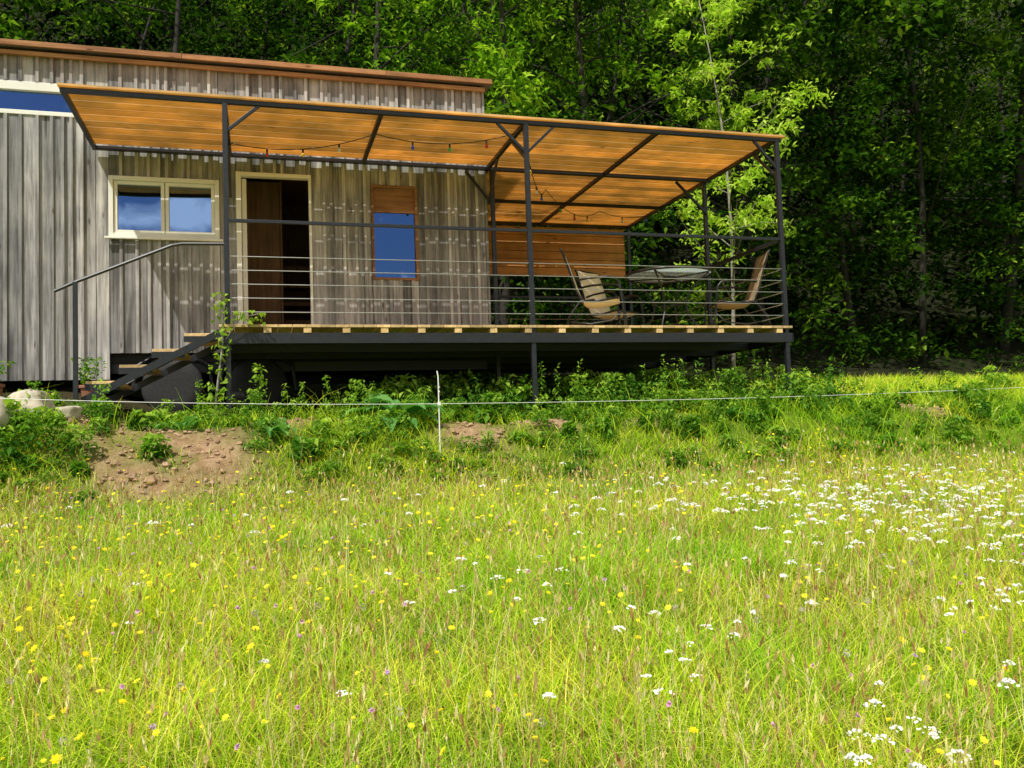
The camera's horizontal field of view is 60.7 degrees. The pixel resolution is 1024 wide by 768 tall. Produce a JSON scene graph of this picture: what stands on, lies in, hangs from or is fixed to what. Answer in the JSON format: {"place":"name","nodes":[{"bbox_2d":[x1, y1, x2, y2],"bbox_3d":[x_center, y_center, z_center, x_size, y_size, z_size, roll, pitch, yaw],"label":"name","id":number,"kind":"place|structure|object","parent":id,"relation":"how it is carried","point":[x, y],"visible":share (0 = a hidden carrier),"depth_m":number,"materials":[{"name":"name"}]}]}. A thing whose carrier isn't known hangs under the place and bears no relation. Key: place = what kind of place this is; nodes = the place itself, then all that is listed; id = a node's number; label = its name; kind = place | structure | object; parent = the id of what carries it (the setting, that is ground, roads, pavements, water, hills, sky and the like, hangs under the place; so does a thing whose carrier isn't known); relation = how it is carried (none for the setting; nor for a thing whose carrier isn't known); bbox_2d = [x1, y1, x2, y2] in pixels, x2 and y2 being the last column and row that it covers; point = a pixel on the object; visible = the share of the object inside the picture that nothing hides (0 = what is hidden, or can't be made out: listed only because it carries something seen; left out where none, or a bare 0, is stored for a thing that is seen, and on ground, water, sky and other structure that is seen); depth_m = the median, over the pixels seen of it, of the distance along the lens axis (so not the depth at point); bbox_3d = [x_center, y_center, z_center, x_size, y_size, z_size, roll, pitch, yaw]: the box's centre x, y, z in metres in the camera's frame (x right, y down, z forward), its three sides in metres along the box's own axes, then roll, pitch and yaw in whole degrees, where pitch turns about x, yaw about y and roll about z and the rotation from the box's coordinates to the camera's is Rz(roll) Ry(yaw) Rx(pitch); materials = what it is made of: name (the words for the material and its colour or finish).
{"place":"outdoors","nodes":[
{"label":"outdoors","id":0,"kind":"place"},
{"bbox_2d":[0,0,1023,767],"bbox_3d":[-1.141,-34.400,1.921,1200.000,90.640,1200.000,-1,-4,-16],"label":"meadow ground","id":1,"kind":"structure","parent":0,"point":[198,440],"depth_m":8.60,"materials":[{"name":"green plant"}]},
{"bbox_2d":[0,396,16,430],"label":"rock","id":2,"kind":"object","parent":1,"relation":"on","point":[5,415],"visible":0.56,"depth_m":7.28,"materials":[{"name":"grey stone"}]},
{"bbox_2d":[0,361,16,395],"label":"potted plant","id":3,"kind":"object","parent":1,"relation":"on","point":[2,386],"visible":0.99,"depth_m":8.76,"materials":[{"name":"green plant"}]},
{"bbox_2d":[0,0,35,39],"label":"chestnut tree","id":4,"kind":"object","parent":1,"relation":"on","point":[10,22],"visible":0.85,"depth_m":14.12,"materials":[{"name":"green plant"}]},
{"bbox_2d":[8,388,55,417],"bbox_3d":[-4.245,0.187,7.670,0.464,0.283,0.332,-3,-3,15],"label":"rock","id":5,"kind":"object","parent":1,"relation":"on","point":[33,394],"visible":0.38,"depth_m":7.53,"materials":[{"name":"grey stone"}]},
{"bbox_2d":[54,406,81,419],"bbox_3d":[-3.992,0.264,7.847,0.204,0.138,0.285,-1,-3,-12],"label":"rock","id":6,"kind":"object","parent":1,"relation":"on","point":[75,412],"visible":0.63,"depth_m":7.74,"materials":[{"name":"grey stone"}]},
{"bbox_2d":[69,357,107,402],"bbox_3d":[-4.517,-0.041,9.328,0.357,0.490,0.382,-1,-4,-16],"label":"potted plant","id":7,"kind":"object","parent":1,"relation":"on","point":[84,392],"visible":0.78,"depth_m":9.29,"materials":[{"name":"green plant"}]},
{"bbox_2d":[54,242,223,405],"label":"deck stairs","id":8,"kind":"structure","parent":1,"relation":"on","point":[165,356],"depth_m":8.61,"materials":[{"name":"black metal"}]},
{"bbox_2d":[154,416,206,429],"bbox_3d":[-3.085,0.382,8.169,0.454,0.156,0.461,-1,-4,-16],"label":"broadleaf plant","id":9,"kind":"object","parent":1,"relation":"on","point":[188,420],"visible":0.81,"depth_m":8.09,"materials":[{"name":"green plant"}]},
{"bbox_2d":[141,359,287,411],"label":"trailer tyres","id":10,"kind":"object","parent":1,"relation":"on","point":[183,380],"visible":0.55,"depth_m":10.27,"materials":[{"name":"black rubber"}]},
{"bbox_2d":[202,292,265,424],"bbox_3d":[-2.720,-0.239,8.557,0.615,1.362,0.412,-1,-4,-16],"label":"climbing vine","id":11,"kind":"object","parent":1,"relation":"on","point":[222,333],"visible":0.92,"depth_m":8.57,"materials":[{"name":"green plant"}]},
{"bbox_2d":[0,71,483,381],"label":"wall structure","id":12,"kind":"object","parent":1,"relation":"on","point":[126,358],"depth_m":10.90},
{"bbox_2d":[0,54,490,380],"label":"front siding","id":13,"kind":"object","parent":12,"relation":"attached to","point":[54,223],"visible":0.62,"depth_m":10.22,"materials":[{"name":"grey wood"}]},
{"bbox_2d":[0,80,74,117],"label":"window frame","id":14,"kind":"object","parent":13,"relation":"attached to","point":[25,86],"depth_m":9.91,"materials":[{"name":"beige paint"}]},
{"bbox_2d":[0,90,415,277],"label":"window glass","id":15,"kind":"object","parent":14,"relation":"attached to","point":[139,207],"visible":0.89,"depth_m":10.31,"materials":[{"name":"blue glass"}]},
{"bbox_2d":[104,175,222,241],"bbox_3d":[-4.062,-2.043,10.228,1.290,0.745,0.130,-1,-4,-16],"label":"casement window frame","id":16,"kind":"object","parent":13,"relation":"attached to","point":[115,181],"visible":1,"depth_m":10.22,"materials":[{"name":"beige paint"}]},
{"bbox_2d":[0,49,484,91],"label":"eave batten","id":17,"kind":"object","parent":13,"relation":"attached to","point":[213,68],"visible":1,"depth_m":10.50,"materials":[{"name":"brown wood"}]},
{"bbox_2d":[236,171,313,324],"bbox_3d":[-2.871,-1.488,10.589,0.880,2.130,0.135,-1,-4,-16],"label":"door frame","id":18,"kind":"object","parent":13,"relation":"attached to","point":[242,290],"visible":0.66,"depth_m":10.52,"materials":[{"name":"beige paint"}]},
{"bbox_2d":[370,184,418,280],"bbox_3d":[-1.476,-1.898,10.997,0.580,1.200,0.070,-1,-4,-16],"label":"narrow window frame","id":19,"kind":"object","parent":13,"relation":"attached to","point":[392,199],"visible":1,"depth_m":11.01,"materials":[{"name":"brown wood"}]},
{"bbox_2d":[0,44,491,92],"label":"roof sheet","id":20,"kind":"object","parent":12,"relation":"on","point":[136,57],"visible":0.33,"depth_m":10.52,"materials":[{"name":"metal"}]},
{"bbox_2d":[0,38,491,84],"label":"fascia","id":21,"kind":"structure","parent":20,"relation":"attached to","point":[224,59],"depth_m":10.45,"materials":[{"name":"brown wood"}]},
{"bbox_2d":[241,178,310,332],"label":"door","id":22,"kind":"structure","parent":12,"relation":"attached to","point":[274,199],"depth_m":11.35,"materials":[{"name":"brown wood"}]},
{"bbox_2d":[0,353,487,392],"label":"trailer chassis","id":23,"kind":"object","parent":1,"relation":"on","point":[285,365],"visible":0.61,"depth_m":11.05,"materials":[{"name":"black metal"}]},
{"bbox_2d":[251,418,295,436],"bbox_3d":[-2.169,0.392,7.875,0.343,0.179,0.541,0,-4,-27],"label":"broadleaf plant","id":24,"kind":"object","parent":1,"relation":"on","point":[281,427],"visible":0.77,"depth_m":7.77,"materials":[{"name":"green plant"}]},
{"bbox_2d":[307,0,466,75],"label":"chestnut tree","id":25,"kind":"object","parent":1,"relation":"on","point":[443,40],"visible":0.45,"depth_m":16.85,"materials":[{"name":"green plant"}]},
{"bbox_2d":[340,394,446,432],"bbox_3d":[-1.218,0.284,8.677,1.008,0.420,1.126,-1,-4,-16],"label":"broadleaf plant","id":26,"kind":"object","parent":1,"relation":"on","point":[410,408],"visible":0.62,"depth_m":8.48,"materials":[{"name":"green plant"}]},
{"bbox_2d":[57,83,793,415],"bbox_3d":[-1.097,-1.012,11.536,7.954,3.561,4.590,-1,-4,-16],"label":"covered deck pergola","id":27,"kind":"object","parent":1,"relation":"on","point":[539,171],"visible":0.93,"depth_m":10.31,"materials":[{"name":"brown wood"}]},
{"bbox_2d":[559,248,627,324],"bbox_3d":[1.005,-1.120,10.665,0.767,1.047,0.568,-3,-3,10],"label":"garden chair","id":28,"kind":"object","parent":27,"relation":"on","point":[608,302],"visible":0.84,"depth_m":10.45,"materials":[{"name":"fabric"}]},
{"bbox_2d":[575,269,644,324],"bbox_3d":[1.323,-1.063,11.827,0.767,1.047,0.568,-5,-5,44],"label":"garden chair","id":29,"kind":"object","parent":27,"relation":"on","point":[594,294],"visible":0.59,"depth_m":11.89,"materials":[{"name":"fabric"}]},
{"bbox_2d":[624,265,713,325],"bbox_3d":[1.992,-1.001,11.015,1.116,0.792,1.116,-1,-4,-16],"label":"round glass table","id":30,"kind":"object","parent":27,"relation":"on","point":[659,282],"visible":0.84,"depth_m":10.92,"materials":[{"name":"metal"}]},
{"bbox_2d":[704,249,771,325],"bbox_3d":[2.887,-1.152,11.213,0.767,1.047,0.568,-2,-3,-1],"label":"garden chair","id":31,"kind":"object","parent":27,"relation":"on","point":[760,262],"visible":0.84,"depth_m":11.09,"materials":[{"name":"fabric"}]},
{"bbox_2d":[361,0,566,324],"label":"chestnut tree","id":32,"kind":"object","parent":1,"relation":"on","point":[511,77],"visible":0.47,"depth_m":16.16,"materials":[{"name":"green plant"}]},
{"bbox_2d":[0,472,967,767],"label":"dandelion clocks","id":33,"kind":"object","parent":1,"relation":"on","point":[454,630],"visible":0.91,"depth_m":3.74,"materials":[{"name":"white plant"}]},
{"bbox_2d":[67,402,946,503],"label":"soil clods","id":34,"kind":"object","parent":1,"relation":"on","point":[132,476],"visible":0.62,"depth_m":7.59,"materials":[{"name":"brown soil"}]},
{"bbox_2d":[0,371,1022,455],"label":"electric fence","id":35,"kind":"object","parent":1,"relation":"on","point":[439,403],"visible":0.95,"depth_m":8.07,"materials":[{"name":"white plastic"}]},
{"bbox_2d":[0,370,1023,767],"bbox_3d":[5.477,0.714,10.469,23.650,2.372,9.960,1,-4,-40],"label":"meadow grass","id":36,"kind":"structure","parent":1,"relation":"on","point":[554,676],"depth_m":4.02,"materials":[{"name":"green plant"}]},
{"bbox_2d":[0,0,1023,378],"bbox_3d":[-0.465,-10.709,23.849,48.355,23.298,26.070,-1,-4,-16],"label":"forest trees","id":37,"kind":"object","parent":1,"relation":"on","point":[854,144],"visible":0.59,"depth_m":18.15,"materials":[{"name":"green plant"}]},
{"bbox_2d":[0,354,1023,509],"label":"bank weeds","id":38,"kind":"object","parent":1,"relation":"on","point":[500,406],"visible":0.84,"depth_m":8.96,"materials":[{"name":"green plant"}]},
{"bbox_2d":[0,428,1023,767],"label":"yellow hawkbit flowers","id":39,"kind":"object","parent":1,"relation":"on","point":[56,758],"visible":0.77,"depth_m":4.36,"materials":[{"name":"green plant"}]},
{"bbox_2d":[0,464,1023,767],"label":"pink clover flowers","id":40,"kind":"object","parent":1,"relation":"on","point":[122,686],"visible":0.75,"depth_m":3.84,"materials":[{"name":"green plant"}]},
{"bbox_2d":[1,452,1023,767],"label":"white yarrow flowers","id":41,"kind":"object","parent":1,"relation":"on","point":[879,682],"visible":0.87,"depth_m":5.06,"materials":[{"name":"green plant"}]},
{"bbox_2d":[456,0,729,325],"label":"chestnut tree","id":42,"kind":"object","parent":1,"relation":"on","point":[558,87],"visible":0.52,"depth_m":17.30,"materials":[{"name":"green plant"}]},
{"bbox_2d":[709,407,745,417],"bbox_3d":[2.340,0.341,9.450,0.527,0.168,0.353,-5,-4,40],"label":"broadleaf plant","id":43,"kind":"object","parent":1,"relation":"on","point":[729,411],"visible":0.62,"depth_m":9.32,"materials":[{"name":"green plant"}]},
{"bbox_2d":[653,0,836,379],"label":"young ash tree","id":44,"kind":"object","parent":1,"relation":"on","point":[716,10],"visible":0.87,"depth_m":14.67,"materials":[{"name":"green plant"}]}
]}

